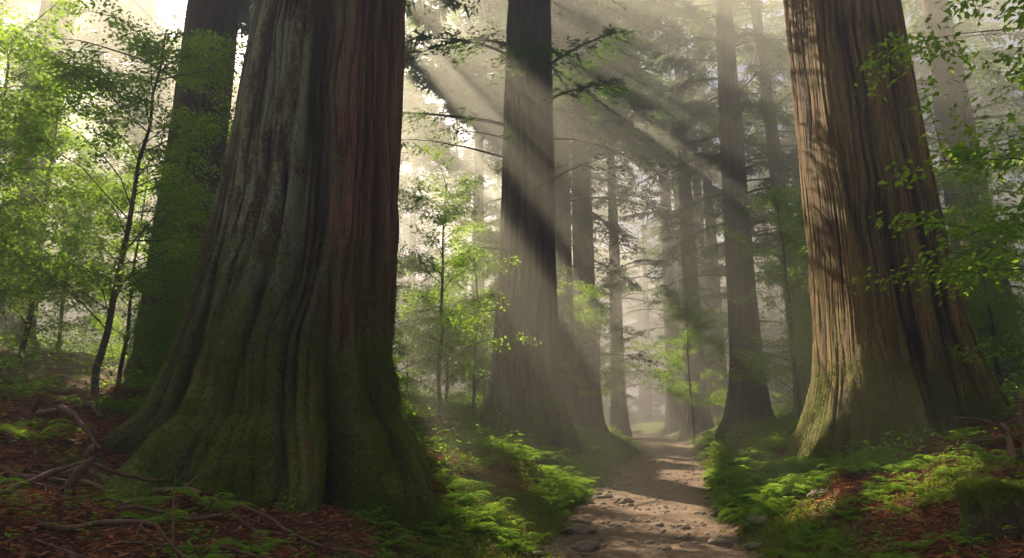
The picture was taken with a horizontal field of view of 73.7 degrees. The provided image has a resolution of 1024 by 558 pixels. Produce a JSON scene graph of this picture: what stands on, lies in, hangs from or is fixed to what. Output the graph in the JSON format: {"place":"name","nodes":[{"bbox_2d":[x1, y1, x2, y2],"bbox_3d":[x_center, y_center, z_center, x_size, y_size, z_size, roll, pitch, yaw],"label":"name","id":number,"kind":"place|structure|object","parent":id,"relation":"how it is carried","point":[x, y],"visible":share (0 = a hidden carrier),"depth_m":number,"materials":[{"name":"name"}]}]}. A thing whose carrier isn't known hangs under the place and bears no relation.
{"place":"outdoors","nodes":[
{"label":"outdoors","id":0,"kind":"place"},
{"bbox_2d":[0,345,1023,557],"bbox_3d":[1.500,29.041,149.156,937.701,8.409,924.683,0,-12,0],"label":"ground","id":1,"kind":"structure","parent":0,"point":[655,426],"depth_m":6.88,"materials":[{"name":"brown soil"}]},
{"bbox_2d":[0,0,72,203],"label":"cedar tree","id":2,"kind":"object","parent":1,"relation":"on","point":[29,5],"visible":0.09,"depth_m":37.47,"materials":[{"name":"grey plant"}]},
{"bbox_2d":[0,150,93,312],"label":"young maple tree","id":3,"kind":"object","parent":1,"relation":"on","point":[13,264],"visible":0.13,"depth_m":17.02,"materials":[{"name":"green plant"}]},
{"bbox_2d":[0,0,108,319],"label":"young maple tree","id":4,"kind":"object","parent":1,"relation":"on","point":[45,88],"visible":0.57,"depth_m":12.53,"materials":[{"name":"green plant"}]},
{"bbox_2d":[0,40,109,255],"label":"young maple tree","id":5,"kind":"object","parent":1,"relation":"on","point":[41,168],"visible":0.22,"depth_m":14.94,"materials":[{"name":"green plant"}]},
{"bbox_2d":[33,444,95,501],"bbox_3d":[-3.691,1.600,5.526,0.612,0.521,0.178,-2,-12,11],"label":"fallen branch","id":6,"kind":"object","parent":1,"relation":"on","point":[76,475],"visible":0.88,"depth_m":5.49,"materials":[{"name":"brown wood"}]},
{"bbox_2d":[0,50,142,366],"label":"young maple tree","id":7,"kind":"object","parent":1,"relation":"on","point":[10,252],"visible":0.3,"depth_m":14.75,"materials":[{"name":"green plant"}]},
{"bbox_2d":[0,115,144,352],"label":"young maple tree","id":8,"kind":"object","parent":1,"relation":"on","point":[103,232],"visible":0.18,"depth_m":18.62,"materials":[{"name":"green plant"}]},
{"bbox_2d":[0,464,154,505],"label":"fallen branch","id":9,"kind":"object","parent":1,"relation":"on","point":[8,470],"visible":0.7,"depth_m":5.94,"materials":[{"name":"brown wood"}]},
{"bbox_2d":[0,0,157,348],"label":"cedar tree","id":10,"kind":"object","parent":1,"relation":"on","point":[9,322],"visible":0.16,"depth_m":22.80,"materials":[{"name":"grey plant"}]},
{"bbox_2d":[36,383,124,417],"bbox_3d":[-5.700,1.610,9.048,1.641,0.476,0.431,-7,-14,29],"label":"fallen branch","id":11,"kind":"object","parent":1,"relation":"on","point":[73,390],"visible":0.95,"depth_m":8.91,"materials":[{"name":"brown wood"}]},
{"bbox_2d":[0,0,163,325],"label":"young maple tree","id":12,"kind":"object","parent":1,"relation":"on","point":[4,99],"visible":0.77,"depth_m":10.40,"materials":[{"name":"green plant"}]},
{"bbox_2d":[31,388,134,449],"bbox_3d":[-4.974,1.562,7.607,1.458,0.647,0.840,-8,-15,34],"label":"fallen branch","id":13,"kind":"object","parent":1,"relation":"on","point":[68,411],"visible":0.99,"depth_m":7.44,"materials":[{"name":"brown wood"}]},
{"bbox_2d":[0,451,167,497],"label":"fallen branch","id":14,"kind":"object","parent":1,"relation":"on","point":[40,477],"visible":0.88,"depth_m":5.59,"materials":[{"name":"brown wood"}]},
{"bbox_2d":[31,473,185,557],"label":"fallen branch","id":15,"kind":"object","parent":1,"relation":"on","point":[61,528],"visible":0.98,"depth_m":4.72,"materials":[{"name":"brown wood"}]},
{"bbox_2d":[86,251,145,356],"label":"young maple tree","id":16,"kind":"object","parent":1,"relation":"on","point":[123,309],"visible":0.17,"depth_m":26.17,"materials":[{"name":"green plant"}]},
{"bbox_2d":[26,120,214,386],"bbox_3d":[-7.439,-0.440,13.529,2.929,5.201,2.965,5,-13,-21],"label":"young maple tree","id":17,"kind":"object","parent":1,"relation":"on","point":[118,246],"visible":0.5,"depth_m":13.43,"materials":[{"name":"green plant"}]},
{"bbox_2d":[0,0,246,404],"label":"young maple tree","id":18,"kind":"object","parent":1,"relation":"on","point":[74,74],"visible":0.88,"depth_m":11.62,"materials":[{"name":"green plant"}]},
{"bbox_2d":[16,125,231,341],"bbox_3d":[-9.566,-1.299,20.678,8.625,8.294,6.626,1,-12,-7],"label":"young maple tree","id":19,"kind":"object","parent":1,"relation":"on","point":[146,255],"depth_m":19.88,"materials":[{"name":"green plant"}]},
{"bbox_2d":[35,0,239,381],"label":"cedar tree","id":20,"kind":"object","parent":1,"relation":"on","point":[220,17],"visible":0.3,"depth_m":16.66,"materials":[{"name":"brown plant"}]},
{"bbox_2d":[94,190,208,389],"bbox_3d":[-6.033,0.478,13.618,3.370,4.071,3.042,1,-12,-6],"label":"young maple tree","id":21,"kind":"object","parent":1,"relation":"on","point":[157,351],"visible":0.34,"depth_m":12.75,"materials":[{"name":"green plant"}]},
{"bbox_2d":[79,0,231,293],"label":"cedar tree","id":22,"kind":"object","parent":1,"relation":"on","point":[164,2],"visible":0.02,"depth_m":41.99,"materials":[{"name":"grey plant"}]},
{"bbox_2d":[116,488,266,539],"bbox_3d":[-2.430,1.893,5.440,0.598,0.508,1.222,-4,-13,17],"label":"fallen branch","id":23,"kind":"object","parent":1,"relation":"on","point":[155,510],"visible":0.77,"depth_m":5.33,"materials":[{"name":"brown wood"}]},
{"bbox_2d":[165,12,246,124],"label":"cedar tree","id":24,"kind":"object","parent":1,"relation":"on","point":[236,90],"depth_m":34.99,"materials":[{"name":"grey plant"}]},
{"bbox_2d":[161,520,273,557],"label":"fallen branch","id":25,"kind":"object","parent":1,"relation":"on","point":[229,548],"visible":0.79,"depth_m":5.05,"materials":[{"name":"brown wood"}]},
{"bbox_2d":[98,0,438,537],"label":"cedar tree","id":26,"kind":"object","parent":1,"relation":"on","point":[278,373],"visible":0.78,"depth_m":8.03,"materials":[{"name":"brown plant"}]},
{"bbox_2d":[234,499,375,557],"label":"fallen branch","id":27,"kind":"object","parent":1,"relation":"on","point":[267,517],"visible":0.82,"depth_m":5.95,"materials":[{"name":"brown wood"}]},
{"bbox_2d":[392,310,445,394],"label":"young maple tree","id":28,"kind":"object","parent":1,"relation":"on","point":[423,325],"visible":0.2,"depth_m":26.05,"materials":[{"name":"green plant"}]},
{"bbox_2d":[397,46,469,307],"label":"cedar tree","id":29,"kind":"object","parent":1,"relation":"on","point":[416,142],"visible":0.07,"depth_m":42.11,"materials":[{"name":"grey plant"}]},
{"bbox_2d":[392,256,481,391],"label":"young maple tree","id":30,"kind":"object","parent":1,"relation":"on","point":[401,272],"visible":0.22,"depth_m":19.88,"materials":[{"name":"green plant"}]},
{"bbox_2d":[397,252,493,399],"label":"young maple tree","id":31,"kind":"object","parent":1,"relation":"on","point":[437,261],"visible":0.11,"depth_m":31.23,"materials":[{"name":"green plant"}]},
{"bbox_2d":[399,285,492,401],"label":"young maple tree","id":32,"kind":"object","parent":1,"relation":"on","point":[448,364],"visible":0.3,"depth_m":25.07,"materials":[{"name":"green plant"}]},
{"bbox_2d":[395,226,499,419],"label":"young maple tree","id":33,"kind":"object","parent":1,"relation":"on","point":[457,334],"visible":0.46,"depth_m":22.05,"materials":[{"name":"green plant"}]},
{"bbox_2d":[416,8,501,402],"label":"cedar tree","id":34,"kind":"object","parent":1,"relation":"on","point":[478,159],"visible":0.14,"depth_m":47.06,"materials":[{"name":"grey plant"}]},
{"bbox_2d":[392,138,543,422],"bbox_3d":[-1.715,0.150,17.427,4.048,7.102,3.999,4,-13,-17],"label":"young maple tree","id":35,"kind":"object","parent":1,"relation":"on","point":[439,355],"visible":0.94,"depth_m":17.10,"materials":[{"name":"green plant"}]},
{"bbox_2d":[442,298,496,399],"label":"young maple tree","id":36,"kind":"object","parent":1,"relation":"on","point":[489,334],"visible":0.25,"depth_m":24.81,"materials":[{"name":"green plant"}]},
{"bbox_2d":[466,278,497,380],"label":"young maple tree","id":37,"kind":"object","parent":1,"relation":"on","point":[485,325],"depth_m":35.68,"materials":[{"name":"green plant"}]},
{"bbox_2d":[400,220,587,392],"bbox_3d":[-1.044,1.679,28.333,8.320,8.001,6.391,-1,-12,4],"label":"young maple tree","id":38,"kind":"object","parent":1,"relation":"on","point":[495,283],"visible":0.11,"depth_m":28.37,"materials":[{"name":"green plant"}]},
{"bbox_2d":[0,361,1023,557],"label":"ferns","id":39,"kind":"object","parent":1,"relation":"on","point":[735,483],"visible":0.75,"depth_m":9.22,"materials":[{"name":"green plant"}]},
{"bbox_2d":[0,314,1023,472],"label":"undergrowth shrubs","id":40,"kind":"object","parent":1,"relation":"on","point":[87,346],"visible":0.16,"depth_m":15.02,"materials":[{"name":"green plant"}]},
{"bbox_2d":[0,382,1023,557],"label":"seedlings","id":41,"kind":"object","parent":1,"relation":"on","point":[291,506],"visible":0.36,"depth_m":6.52,"materials":[{"name":"green plant"}]},
{"bbox_2d":[0,388,1023,557],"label":"fallen twigs","id":42,"kind":"object","parent":1,"relation":"on","point":[306,543],"depth_m":6.34,"materials":[{"name":"brown wood"}]},
{"bbox_2d":[8,4,1023,422],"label":"distant trees","id":43,"kind":"object","parent":1,"relation":"on","point":[644,398],"visible":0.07,"depth_m":78.91,"materials":[{"name":"grey wood"}]},
{"bbox_2d":[0,0,1023,246],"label":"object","id":44,"kind":"object","parent":43,"relation":"attached to","point":[462,86],"visible":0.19,"depth_m":37.61,"materials":[{"name":"plant"}]},
{"bbox_2d":[400,0,653,456],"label":"cedar tree","id":45,"kind":"object","parent":1,"relation":"on","point":[526,396],"visible":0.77,"depth_m":19.90,"materials":[{"name":"grey plant"}]},
{"bbox_2d":[486,4,645,434],"bbox_3d":[3.014,-8.980,35.470,8.619,35.000,10.348,0,-12,0],"label":"cedar tree","id":46,"kind":"object","parent":1,"relation":"on","point":[581,209],"visible":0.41,"depth_m":33.61,"materials":[{"name":"grey plant"}]},
{"bbox_2d":[446,0,691,430],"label":"cedar tree","id":47,"kind":"object","parent":1,"relation":"on","point":[563,235],"visible":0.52,"depth_m":31.12,"materials":[{"name":"grey plant"}]},
{"bbox_2d":[131,391,1023,557],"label":"moss","id":48,"kind":"object","parent":1,"relation":"on","point":[704,458],"visible":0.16,"depth_m":9.73,"materials":[{"name":"green plant"}]},
{"bbox_2d":[562,262,661,433],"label":"young maple tree","id":49,"kind":"object","parent":1,"relation":"on","point":[618,347],"visible":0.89,"depth_m":30.67,"materials":[{"name":"green plant"}]},
{"bbox_2d":[595,289,653,400],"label":"young maple tree","id":50,"kind":"object","parent":1,"relation":"on","point":[607,394],"visible":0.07,"depth_m":38.56,"materials":[{"name":"green plant"}]},
{"bbox_2d":[570,48,684,437],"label":"cedar tree","id":51,"kind":"object","parent":1,"relation":"on","point":[619,415],"visible":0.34,"depth_m":46.03,"materials":[{"name":"grey plant"}]},
{"bbox_2d":[651,522,664,526],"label":"rock","id":52,"kind":"object","parent":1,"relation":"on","point":[659,524],"visible":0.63,"depth_m":9.81,"materials":[{"name":"stone"}]},
{"bbox_2d":[602,31,727,435],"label":"cedar tree","id":53,"kind":"object","parent":1,"relation":"on","point":[674,415],"visible":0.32,"depth_m":52.58,"materials":[{"name":"grey plant"}]},
{"bbox_2d":[676,523,690,528],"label":"rock","id":54,"kind":"object","parent":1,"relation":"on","point":[683,526],"visible":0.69,"depth_m":9.72,"materials":[{"name":"stone"}]},
{"bbox_2d":[617,1,765,440],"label":"cedar tree","id":55,"kind":"object","parent":1,"relation":"on","point":[703,420],"visible":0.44,"depth_m":42.85,"materials":[{"name":"grey plant"}]},
{"bbox_2d":[693,510,705,513],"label":"rock","id":56,"kind":"object","parent":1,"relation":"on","point":[698,512],"visible":0.57,"depth_m":10.91,"materials":[{"name":"stone"}]},
{"bbox_2d":[627,282,774,441],"bbox_3d":[8.902,3.956,33.659,6.488,8.273,7.074,0,-12,-1],"label":"young maple tree","id":57,"kind":"object","parent":1,"relation":"on","point":[689,334],"visible":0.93,"depth_m":33.89,"materials":[{"name":"green plant"}]},
{"bbox_2d":[608,0,811,437],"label":"cedar tree","id":58,"kind":"object","parent":1,"relation":"on","point":[743,400],"visible":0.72,"depth_m":29.27,"materials":[{"name":"grey plant"}]},
{"bbox_2d":[657,0,785,424],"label":"cedar tree","id":59,"kind":"object","parent":1,"relation":"on","point":[713,285],"visible":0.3,"depth_m":48.68,"materials":[{"name":"grey plant"}]},
{"bbox_2d":[672,0,810,415],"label":"cedar tree","id":60,"kind":"object","parent":1,"relation":"on","point":[771,131],"visible":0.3,"depth_m":31.90,"materials":[{"name":"grey plant"}]},
{"bbox_2d":[744,541,760,550],"bbox_3d":[2.908,3.215,8.211,0.235,0.112,0.176,0,-12,0],"label":"rock","id":61,"kind":"object","parent":1,"relation":"on","point":[751,545],"visible":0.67,"depth_m":8.16,"materials":[{"name":"stone"}]},
{"bbox_2d":[746,512,769,527],"bbox_3d":[3.298,3.203,9.015,0.384,0.215,0.402,0,-12,0],"label":"rock","id":62,"kind":"object","parent":1,"relation":"on","point":[758,517],"visible":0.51,"depth_m":8.93,"materials":[{"name":"stone"}]},
{"bbox_2d":[710,177,812,417],"bbox_3d":[7.116,0.471,17.761,3.808,6.763,3.855,5,-13,-24],"label":"young maple tree","id":63,"kind":"object","parent":1,"relation":"on","point":[793,238],"visible":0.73,"depth_m":17.70,"materials":[{"name":"green plant"}]},
{"bbox_2d":[722,0,808,383],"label":"cedar tree","id":64,"kind":"object","parent":1,"relation":"on","point":[783,95],"visible":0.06,"depth_m":44.10,"materials":[{"name":"grey plant"}]},
{"bbox_2d":[722,212,812,401],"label":"young maple tree","id":65,"kind":"object","parent":1,"relation":"on","point":[799,223],"visible":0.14,"depth_m":20.01,"materials":[{"name":"green plant"}]},
{"bbox_2d":[769,320,812,398],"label":"young maple tree","id":66,"kind":"object","parent":1,"relation":"on","point":[780,393],"visible":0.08,"depth_m":34.30,"materials":[{"name":"green plant"}]},
{"bbox_2d":[807,489,829,500],"bbox_3d":[3.894,2.738,8.616,0.340,0.170,0.245,0,-12,0],"label":"rock","id":67,"kind":"object","parent":1,"relation":"on","point":[814,492],"visible":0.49,"depth_m":8.56,"materials":[{"name":"stone"}]},
{"bbox_2d":[783,0,1018,460],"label":"cedar tree","id":68,"kind":"object","parent":1,"relation":"on","point":[881,364],"visible":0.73,"depth_m":11.66,"materials":[{"name":"brown plant"}]},
{"bbox_2d":[844,0,1023,305],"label":"young maple tree","id":69,"kind":"object","parent":1,"relation":"on","point":[964,154],"visible":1,"depth_m":8.71,"materials":[{"name":"green plant"}]},
{"bbox_2d":[902,0,1023,389],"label":"cedar tree","id":70,"kind":"object","parent":1,"relation":"on","point":[942,74],"visible":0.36,"depth_m":23.54,"materials":[{"name":"grey plant"}]},
{"bbox_2d":[904,0,1023,311],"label":"cedar tree","id":71,"kind":"object","parent":1,"relation":"on","point":[945,195],"visible":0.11,"depth_m":31.13,"materials":[{"name":"grey plant"}]},
{"bbox_2d":[934,153,1023,386],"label":"young maple tree","id":72,"kind":"object","parent":1,"relation":"on","point":[950,180],"visible":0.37,"depth_m":17.26,"materials":[{"name":"green plant"}]},
{"bbox_2d":[943,425,1022,463],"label":"fallen branch","id":73,"kind":"object","parent":1,"relation":"on","point":[958,451],"visible":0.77,"depth_m":7.58,"materials":[{"name":"brown wood"}]},
{"bbox_2d":[943,106,1023,371],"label":"young maple tree","id":74,"kind":"object","parent":1,"relation":"on","point":[999,352],"visible":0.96,"depth_m":10.18,"materials":[{"name":"green plant"}]},
{"bbox_2d":[946,218,1023,386],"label":"young maple tree","id":75,"kind":"object","parent":1,"relation":"on","point":[1009,307],"visible":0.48,"depth_m":15.53,"materials":[{"name":"green plant"}]},
{"bbox_2d":[948,417,1022,461],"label":"fallen branch","id":76,"kind":"object","parent":1,"relation":"on","point":[1003,427],"visible":0.92,"depth_m":7.09,"materials":[{"name":"brown wood"}]},
{"bbox_2d":[953,473,1023,546],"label":"mossy stump","id":77,"kind":"object","parent":1,"relation":"on","point":[990,504],"visible":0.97,"depth_m":5.18,"materials":[{"name":"green plant"}]},
{"bbox_2d":[957,248,1023,377],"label":"young maple tree","id":78,"kind":"object","parent":1,"relation":"on","point":[988,333],"visible":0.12,"depth_m":19.93,"materials":[{"name":"green plant"}]},
{"bbox_2d":[986,398,1023,431],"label":"fallen branch","id":79,"kind":"object","parent":1,"relation":"on","point":[1011,421],"visible":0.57,"depth_m":8.24,"materials":[{"name":"brown wood"}]},
{"bbox_2d":[999,392,1023,455],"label":"fallen branch","id":80,"kind":"object","parent":1,"relation":"on","point":[1018,403],"visible":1,"depth_m":7.58,"materials":[{"name":"brown wood"}]},
{"bbox_2d":[1008,173,1023,330],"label":"young maple tree","id":81,"kind":"object","parent":1,"relation":"on","point":[1021,179],"visible":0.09,"depth_m":25.05,"materials":[{"name":"green plant"}]},
{"bbox_2d":[0,0,1023,410],"label":"sky","id":82,"kind":"structure","parent":0,"point":[167,10],"materials":[{"name":"white"}]},
{"bbox_2d":[541,431,762,557],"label":"forest path","id":83,"kind":"structure","parent":0,"point":[672,450],"depth_m":10.78,"materials":[{"name":"brown soil"}]},
{"bbox_2d":[562,523,597,534],"bbox_3d":[0.950,3.505,9.484,0.508,0.211,0.368,0,-12,0],"label":"rock","id":84,"kind":"object","parent":83,"relation":"on","point":[576,528],"visible":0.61,"depth_m":9.37,"materials":[{"name":"stone"}]},
{"bbox_2d":[570,540,598,551],"bbox_3d":[0.896,3.314,8.402,0.357,0.184,0.191,0,-12,0],"label":"rock","id":85,"kind":"object","parent":83,"relation":"on","point":[585,546],"visible":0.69,"depth_m":8.35,"materials":[{"name":"stone"}]},
{"bbox_2d":[588,492,613,497],"bbox_3d":[1.668,4.082,12.711,0.484,0.228,0.378,0,-12,0],"label":"rock","id":86,"kind":"object","parent":83,"relation":"on","point":[601,495],"visible":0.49,"depth_m":12.64,"materials":[{"name":"stone"}]},
{"bbox_2d":[616,497,633,503],"bbox_3d":[2.011,3.974,12.136,0.321,0.206,0.302,0,-12,0],"label":"rock","id":87,"kind":"object","parent":83,"relation":"on","point":[622,500],"visible":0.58,"depth_m":12.07,"materials":[{"name":"stone"}]},
{"bbox_2d":[492,458,835,557],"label":"pebbles","id":88,"kind":"object","parent":83,"relation":"on","point":[631,521],"visible":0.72,"depth_m":10.80,"materials":[{"name":"stone"}]},
{"bbox_2d":[660,547,671,550],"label":"rock","id":89,"kind":"object","parent":83,"relation":"on","point":[666,548],"visible":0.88,"depth_m":8.35,"materials":[{"name":"stone"}]},
{"bbox_2d":[679,534,690,538],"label":"rock","id":90,"kind":"object","parent":83,"relation":"on","point":[684,536],"visible":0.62,"depth_m":9.03,"materials":[{"name":"stone"}]},
{"bbox_2d":[703,476,710,483],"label":"rock","id":91,"kind":"object","parent":83,"relation":"on","point":[705,480],"visible":0.15,"depth_m":14.86,"materials":[{"name":"stone"}]},
{"bbox_2d":[701,491,713,498],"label":"rock","id":92,"kind":"object","parent":83,"relation":"on","point":[704,497],"visible":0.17,"depth_m":12.53,"materials":[{"name":"stone"}]},
{"bbox_2d":[707,537,731,545],"bbox_3d":[2.641,3.374,8.686,0.304,0.170,0.218,-4,-13,16],"label":"rock","id":93,"kind":"object","parent":83,"relation":"on","point":[719,541],"visible":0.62,"depth_m":8.62,"materials":[{"name":"stone"}]}
]}

